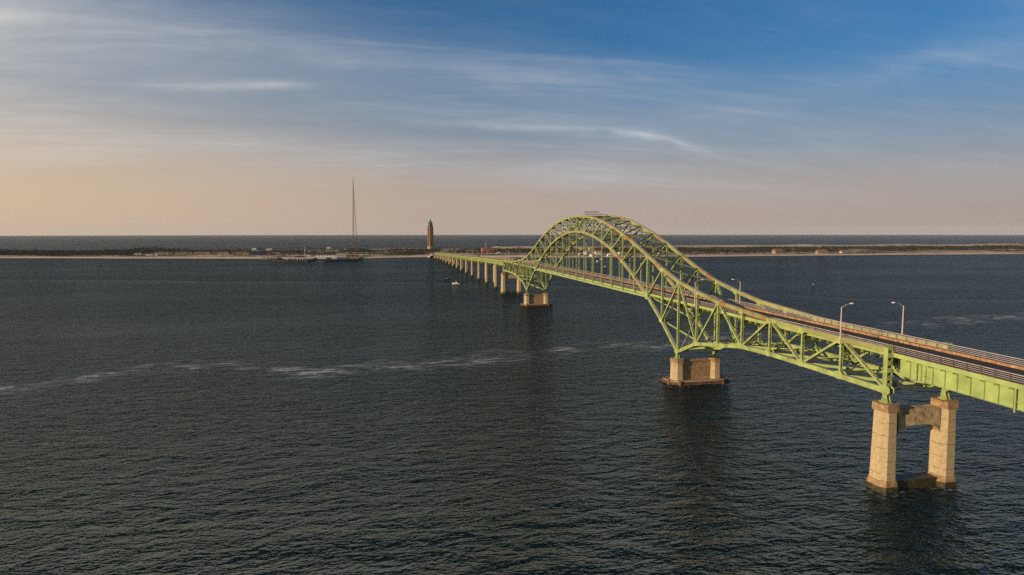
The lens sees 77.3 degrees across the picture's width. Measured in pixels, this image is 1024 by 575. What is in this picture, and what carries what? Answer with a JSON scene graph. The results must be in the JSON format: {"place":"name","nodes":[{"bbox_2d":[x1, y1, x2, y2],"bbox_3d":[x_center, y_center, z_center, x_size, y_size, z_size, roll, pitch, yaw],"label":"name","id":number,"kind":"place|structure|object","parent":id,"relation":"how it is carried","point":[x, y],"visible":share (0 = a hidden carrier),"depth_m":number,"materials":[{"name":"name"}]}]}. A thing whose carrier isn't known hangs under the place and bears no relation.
{"place":"outdoors","nodes":[
{"label":"outdoors","id":0,"kind":"place"},
{"bbox_2d":[460,253,539,254],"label":"parking area","id":1,"kind":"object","parent":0,"point":[501,254],"visible":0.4,"depth_m":1081.62,"materials":[{"name":"asphalt"}]},
{"bbox_2d":[0,235,1023,574],"bbox_3d":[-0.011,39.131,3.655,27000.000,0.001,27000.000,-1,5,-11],"label":"water","id":2,"kind":"structure","parent":0,"point":[418,415],"depth_m":133.96,"materials":[{"name":"blue liquid"}]},
{"bbox_2d":[271,258,317,261],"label":"dock","id":3,"kind":"object","parent":2,"relation":"in","point":[282,260],"visible":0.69,"depth_m":882.45,"materials":[{"name":"wood"}]},
{"bbox_2d":[434,211,1023,493],"bbox_3d":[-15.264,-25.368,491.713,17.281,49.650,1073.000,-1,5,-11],"label":"arch bridge","id":4,"kind":"structure","parent":2,"relation":"in","point":[944,368],"depth_m":121.69,"materials":[{"name":"paint"}]},
{"bbox_2d":[839,303,854,342],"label":"street lamp","id":5,"kind":"object","parent":4,"relation":"attached to","point":[840,341],"visible":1,"depth_m":106.36,"materials":[{"name":"metal"}]},
{"bbox_2d":[892,302,903,333],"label":"street lamp","id":6,"kind":"object","parent":4,"relation":"attached to","point":[902,316],"visible":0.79,"depth_m":108.21,"materials":[{"name":"metal"}]},
{"bbox_2d":[0,243,1023,258],"bbox_3d":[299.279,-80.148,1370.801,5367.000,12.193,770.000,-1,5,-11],"label":"terrain","id":7,"kind":"structure","parent":0,"point":[687,254],"depth_m":1132.73,"materials":[{"name":"beige plant"}]},
{"bbox_2d":[154,251,173,254],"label":"apartment building","id":8,"kind":"structure","parent":7,"relation":"on","point":[163,252],"depth_m":1097.92,"materials":[{"name":"beige"}]},
{"bbox_2d":[175,251,192,254],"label":"apartment building","id":9,"kind":"structure","parent":7,"relation":"on","point":[182,252],"depth_m":1097.17,"materials":[{"name":"beige"}]},
{"bbox_2d":[194,251,211,254],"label":"apartment building","id":10,"kind":"structure","parent":7,"relation":"on","point":[202,252],"depth_m":1096.75,"materials":[{"name":"beige"}]},
{"bbox_2d":[212,251,230,254],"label":"apartment building","id":11,"kind":"structure","parent":7,"relation":"on","point":[220,252],"depth_m":1095.82,"materials":[{"name":"beige"}]},
{"bbox_2d":[232,251,249,254],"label":"apartment building","id":12,"kind":"structure","parent":7,"relation":"on","point":[240,252],"depth_m":1095.51,"materials":[{"name":"beige"}]},
{"bbox_2d":[250,251,266,254],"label":"apartment building","id":13,"kind":"structure","parent":7,"relation":"on","point":[258,253],"depth_m":1090.10,"materials":[{"name":"blue"}]},
{"bbox_2d":[262,256,273,258],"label":"house","id":14,"kind":"structure","parent":7,"relation":"on","point":[267,257],"depth_m":970.75,"materials":[{"name":"beige"}]},
{"bbox_2d":[270,251,280,254],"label":"apartment building","id":15,"kind":"structure","parent":7,"relation":"on","point":[276,252],"depth_m":1100.70,"materials":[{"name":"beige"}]},
{"bbox_2d":[294,255,305,258],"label":"house","id":16,"kind":"structure","parent":7,"relation":"on","point":[300,257],"depth_m":959.92,"materials":[{"name":"white paint"}]},
{"bbox_2d":[316,252,336,258],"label":"station building","id":17,"kind":"structure","parent":7,"relation":"on","point":[326,255],"depth_m":981.73,"materials":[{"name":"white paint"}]},
{"bbox_2d":[323,256,362,261],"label":"dock","id":18,"kind":"object","parent":7,"relation":"on","point":[330,260],"visible":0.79,"depth_m":892.15,"materials":[{"name":"wood"}]},
{"bbox_2d":[346,255,358,257],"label":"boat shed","id":19,"kind":"object","parent":7,"relation":"on","point":[352,256],"visible":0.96,"depth_m":995.09,"materials":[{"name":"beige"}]},
{"bbox_2d":[352,185,357,248],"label":"lattice mast","id":20,"kind":"object","parent":7,"relation":"on","point":[353,225],"visible":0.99,"depth_m":1407.42,"materials":[{"name":"metal"}]},
{"bbox_2d":[427,219,433,248],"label":"water tower","id":21,"kind":"structure","parent":7,"relation":"on","point":[430,240],"depth_m":1359.86,"materials":[{"name":"brick"}]},
{"bbox_2d":[481,248,493,252],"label":"brick building","id":22,"kind":"structure","parent":7,"relation":"on","point":[490,250],"depth_m":1184.68,"materials":[{"name":"brown brick"}]},
{"bbox_2d":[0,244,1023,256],"bbox_3d":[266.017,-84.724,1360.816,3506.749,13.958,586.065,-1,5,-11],"label":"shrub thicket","id":23,"kind":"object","parent":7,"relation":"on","point":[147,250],"visible":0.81,"depth_m":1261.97,"materials":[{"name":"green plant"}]},
{"bbox_2d":[772,248,783,253],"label":"house","id":24,"kind":"structure","parent":7,"relation":"on","point":[778,251],"depth_m":1130.21,"materials":[{"name":"beige"}]},
{"bbox_2d":[815,249,827,253],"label":"house","id":25,"kind":"structure","parent":7,"relation":"on","point":[823,251],"depth_m":1120.70,"materials":[{"name":"beige"}]},
{"bbox_2d":[0,0,1023,235],"label":"sky","id":26,"kind":"structure","parent":0,"point":[118,117],"materials":[{"name":"blue"}]}
]}

